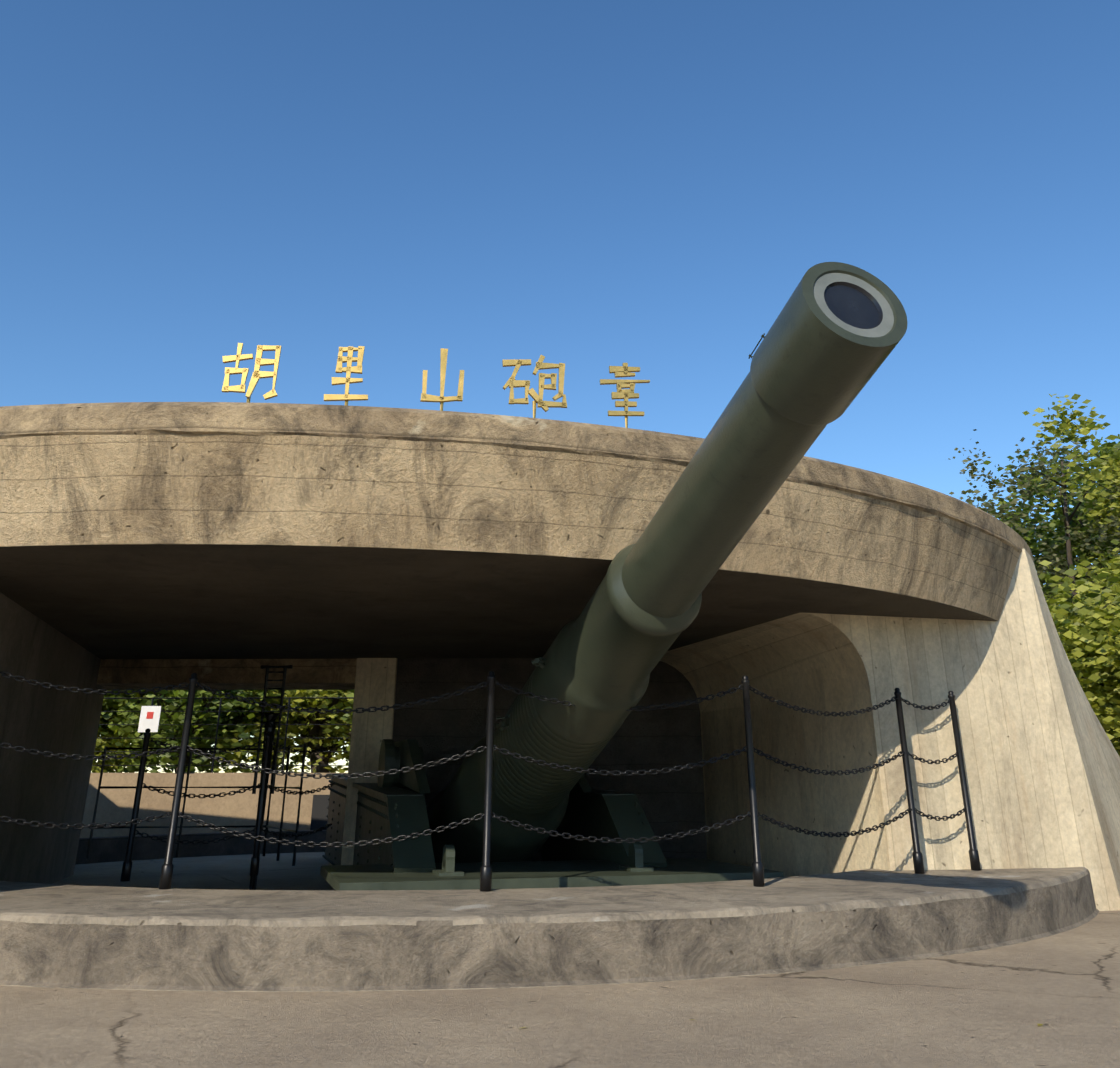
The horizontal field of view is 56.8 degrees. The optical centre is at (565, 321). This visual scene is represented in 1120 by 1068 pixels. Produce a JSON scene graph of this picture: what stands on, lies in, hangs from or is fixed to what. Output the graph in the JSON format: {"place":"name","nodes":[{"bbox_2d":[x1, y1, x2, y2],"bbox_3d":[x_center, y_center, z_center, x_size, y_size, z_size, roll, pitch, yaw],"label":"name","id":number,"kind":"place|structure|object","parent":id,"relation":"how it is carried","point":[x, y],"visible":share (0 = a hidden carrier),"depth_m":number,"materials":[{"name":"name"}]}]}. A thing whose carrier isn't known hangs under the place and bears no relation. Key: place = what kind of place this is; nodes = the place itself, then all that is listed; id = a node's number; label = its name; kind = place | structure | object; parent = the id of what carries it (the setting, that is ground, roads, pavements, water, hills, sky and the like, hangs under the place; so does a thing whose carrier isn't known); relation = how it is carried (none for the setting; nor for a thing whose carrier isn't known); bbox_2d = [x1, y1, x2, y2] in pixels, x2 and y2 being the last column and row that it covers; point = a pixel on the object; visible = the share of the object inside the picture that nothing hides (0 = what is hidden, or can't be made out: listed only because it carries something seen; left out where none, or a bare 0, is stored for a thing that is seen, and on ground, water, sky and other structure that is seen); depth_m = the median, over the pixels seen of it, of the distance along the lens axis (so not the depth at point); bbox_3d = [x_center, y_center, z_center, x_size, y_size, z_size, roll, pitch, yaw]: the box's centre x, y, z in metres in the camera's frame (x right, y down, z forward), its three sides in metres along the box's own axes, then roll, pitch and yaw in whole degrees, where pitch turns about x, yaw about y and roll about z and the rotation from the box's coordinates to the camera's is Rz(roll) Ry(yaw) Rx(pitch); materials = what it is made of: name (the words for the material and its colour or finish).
{"place":"outdoors","nodes":[
{"label":"outdoors","id":0,"kind":"place"},
{"bbox_2d":[0,852,1119,1067],"bbox_3d":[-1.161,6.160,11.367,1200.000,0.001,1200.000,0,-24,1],"label":"ground","id":1,"kind":"structure","parent":0,"point":[990,1008],"depth_m":4.83,"materials":[{"name":"concrete"}]},
{"bbox_2d":[0,593,104,883],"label":"pier wall","id":2,"kind":"structure","parent":1,"relation":"on","point":[41,788],"depth_m":10.15,"materials":[{"name":"concrete"}]},
{"bbox_2d":[97,659,356,689],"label":"lintel","id":3,"kind":"structure","parent":2,"relation":"attached to","point":[249,674],"depth_m":12.62,"materials":[{"name":"concrete"}]},
{"bbox_2d":[91,690,171,772],"bbox_3d":[-10.319,7.985,21.813,6.016,4.859,6.612,0,-24,1],"label":"shrub foliage","id":4,"kind":"object","parent":1,"relation":"on","point":[105,742],"depth_m":20.62,"materials":[{"name":"green plant"}]},
{"bbox_2d":[120,728,271,881],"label":"chain posts","id":5,"kind":"object","parent":1,"relation":"on","point":[128,863],"visible":1,"depth_m":9.19,"materials":[{"name":"black metal"}]},
{"bbox_2d":[138,706,160,731],"bbox_3d":[-7.129,6.811,17.720,0.340,0.420,0.016,0,-24,1],"label":"warning sign","id":6,"kind":"object","parent":5,"relation":"attached to","point":[149,717],"visible":0.96,"depth_m":17.72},
{"bbox_2d":[135,738,338,844],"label":"chains","id":7,"kind":"object","parent":5,"relation":"hanging from","point":[297,835],"visible":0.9,"depth_m":9.51,"materials":[{"name":"black metal"}]},
{"bbox_2d":[93,690,305,772],"bbox_3d":[-7.659,7.551,20.923,5.842,5.529,6.451,0,-24,1],"label":"shrub foliage","id":8,"kind":"object","parent":1,"relation":"on","point":[202,733],"depth_m":20.00,"materials":[{"name":"green plant"}]},
{"bbox_2d":[80,773,330,837],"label":"yard wall","id":9,"kind":"structure","parent":1,"relation":"on","point":[116,806],"depth_m":18.04,"materials":[{"name":"beige concrete"}]},
{"bbox_2d":[310,795,329,829],"bbox_3d":[-3.923,8.921,17.698,0.900,1.500,0.200,0,-24,1],"label":"door","id":10,"kind":"structure","parent":9,"relation":"in","point":[319,814],"depth_m":17.81,"materials":[{"name":"grey metal"}]},
{"bbox_2d":[86,697,353,865],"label":"railings","id":11,"kind":"object","parent":1,"relation":"on","point":[189,765],"visible":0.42,"depth_m":11.69,"materials":[{"name":"black metal"}]},
{"bbox_2d":[183,695,343,772],"bbox_3d":[-6.704,7.956,24.197,8.661,7.241,7.833,0,-24,1],"label":"tree foliage","id":12,"kind":"object","parent":1,"relation":"on","point":[255,754],"depth_m":23.37,"materials":[{"name":"green plant"}]},
{"bbox_2d":[200,690,352,772],"bbox_3d":[-5.321,7.590,21.902,6.318,5.582,6.013,0,-24,1],"label":"shrub foliage","id":13,"kind":"object","parent":1,"relation":"on","point":[332,735],"depth_m":20.76,"materials":[{"name":"green plant"}]},
{"bbox_2d":[310,690,353,764],"bbox_3d":[-1.984,7.622,20.815,6.022,5.044,5.905,0,-24,1],"label":"shrub foliage","id":14,"kind":"object","parent":1,"relation":"on","point":[345,716],"depth_m":19.82,"materials":[{"name":"green plant"}]},
{"bbox_2d":[322,780,643,867],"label":"carriage rivets","id":15,"kind":"object","parent":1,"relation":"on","point":[381,802],"visible":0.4,"depth_m":11.08,"materials":[{"name":"green paint"}]},
{"bbox_2d":[0,867,1098,991],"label":"concrete platform","id":16,"kind":"structure","parent":1,"relation":"on","point":[100,937],"depth_m":5.85,"materials":[{"name":"concrete"}]},
{"bbox_2d":[159,671,980,891],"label":"chain posts","id":17,"kind":"object","parent":16,"relation":"on","point":[485,874],"visible":1,"depth_m":7.46,"materials":[{"name":"black metal"}]},
{"bbox_2d":[0,671,965,847],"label":"chains","id":18,"kind":"object","parent":17,"relation":"hanging from","point":[371,774],"visible":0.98,"depth_m":7.36,"materials":[{"name":"black metal"}]},
{"bbox_2d":[426,262,906,862],"bbox_3d":[-0.419,4.229,9.385,1.320,4.730,12.444,7,-25,-15],"label":"cannon barrel","id":19,"kind":"object","parent":1,"relation":"on","point":[832,338],"visible":0.85,"depth_m":6.34,"materials":[{"name":"green paint"}]},
{"bbox_2d":[495,333,764,730],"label":"barrel fittings","id":20,"kind":"object","parent":19,"relation":"attached to","point":[535,662],"visible":0.83,"depth_m":7.75,"materials":[{"name":"green paint"}]},
{"bbox_2d":[1014,485,1107,574],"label":"tree branches","id":21,"kind":"object","parent":1,"relation":"on","point":[1081,523],"visible":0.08,"depth_m":26.18,"materials":[{"name":"brown plant"}]},
{"bbox_2d":[977,434,1119,607],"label":"tree foliage","id":22,"kind":"object","parent":21,"relation":"attached to","point":[1053,523],"visible":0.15,"depth_m":26.43,"materials":[{"name":"green plant"}]},
{"bbox_2d":[1031,460,1112,608],"bbox_3d":[12.468,7.875,24.263,7.175,9.393,7.430,-11,-26,24],"label":"tree","id":23,"kind":"object","parent":1,"relation":"on","point":[1067,520],"visible":0.15,"depth_m":24.41,"materials":[{"name":"brown plant"}]},
{"bbox_2d":[949,414,1119,607],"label":"tree","id":24,"kind":"object","parent":23,"relation":"on","point":[1081,535],"visible":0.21,"depth_m":24.63,"materials":[{"name":"green plant"}]},
{"bbox_2d":[1038,548,1119,755],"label":"hedge","id":25,"kind":"object","parent":1,"relation":"on","point":[1089,629],"visible":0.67,"depth_m":16.74,"materials":[{"name":"green plant"}]},
{"bbox_2d":[1057,617,1109,685],"bbox_3d":[10.894,6.168,16.697,5.260,5.414,4.813,12,-27,-25],"label":"tree","id":26,"kind":"object","parent":1,"relation":"on","point":[1102,684],"depth_m":17.43,"materials":[{"name":"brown plant"}]},
{"bbox_2d":[1067,439,1119,495],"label":"tree","id":27,"kind":"object","parent":1,"relation":"on","point":[1098,456],"visible":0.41,"depth_m":24.72,"materials":[{"name":"brown plant"}]},
{"bbox_2d":[1022,394,1119,589],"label":"tree foliage","id":28,"kind":"object","parent":27,"relation":"attached to","point":[1107,475],"visible":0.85,"depth_m":24.32,"materials":[{"name":"green plant"}]},
{"bbox_2d":[0,0,1119,772],"label":"sky","id":29,"kind":"structure","parent":0,"point":[590,187],"materials":[{"name":"blue"}]},
{"bbox_2d":[700,549,1119,910],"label":"pier wall","id":30,"kind":"structure","parent":0,"point":[1041,757],"depth_m":9.32,"materials":[{"name":"concrete"}]},
{"bbox_2d":[0,402,1034,658],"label":"roof slab","id":31,"kind":"structure","parent":30,"relation":"on","point":[186,530],"depth_m":7.06,"materials":[{"name":"concrete"}]},
{"bbox_2d":[222,343,649,427],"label":"brass characters","id":32,"kind":"object","parent":31,"relation":"on","point":[624,370],"visible":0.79,"depth_m":8.25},
{"bbox_2d":[660,612,869,711],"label":"arch","id":33,"kind":"structure","parent":30,"relation":"attached to","point":[798,655],"depth_m":10.28,"materials":[{"name":"concrete"}]},
{"label":"pit floor","id":34,"kind":"structure","parent":0,"visible":0},
{"bbox_2d":[75,830,326,864],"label":"curb","id":35,"kind":"structure","parent":34,"relation":"on","point":[108,849],"depth_m":15.17,"materials":[{"name":"concrete"}]},
{"bbox_2d":[249,665,292,889],"bbox_3d":[-2.957,5.299,9.795,0.320,3.897,0.150,0,-24,1],"label":"ladder","id":36,"kind":"object","parent":34,"relation":"on","point":[270,724],"visible":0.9,"depth_m":10.30,"materials":[{"name":"black metal"}]},
{"bbox_2d":[341,658,396,864],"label":"pillar","id":37,"kind":"structure","parent":34,"relation":"on","point":[375,682],"depth_m":12.24,"materials":[{"name":"concrete"}]},
{"bbox_2d":[392,658,706,860],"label":"stone wall","id":38,"kind":"structure","parent":34,"relation":"on","point":[672,802],"depth_m":12.25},
{"bbox_2d":[320,739,783,889],"bbox_3d":[-1.123,6.425,11.506,3.600,3.230,8.351,7,-25,-15],"label":"gun carriage","id":39,"kind":"object","parent":34,"relation":"on","point":[573,862],"visible":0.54,"depth_m":9.23,"materials":[{"name":"green paint"}]}
]}

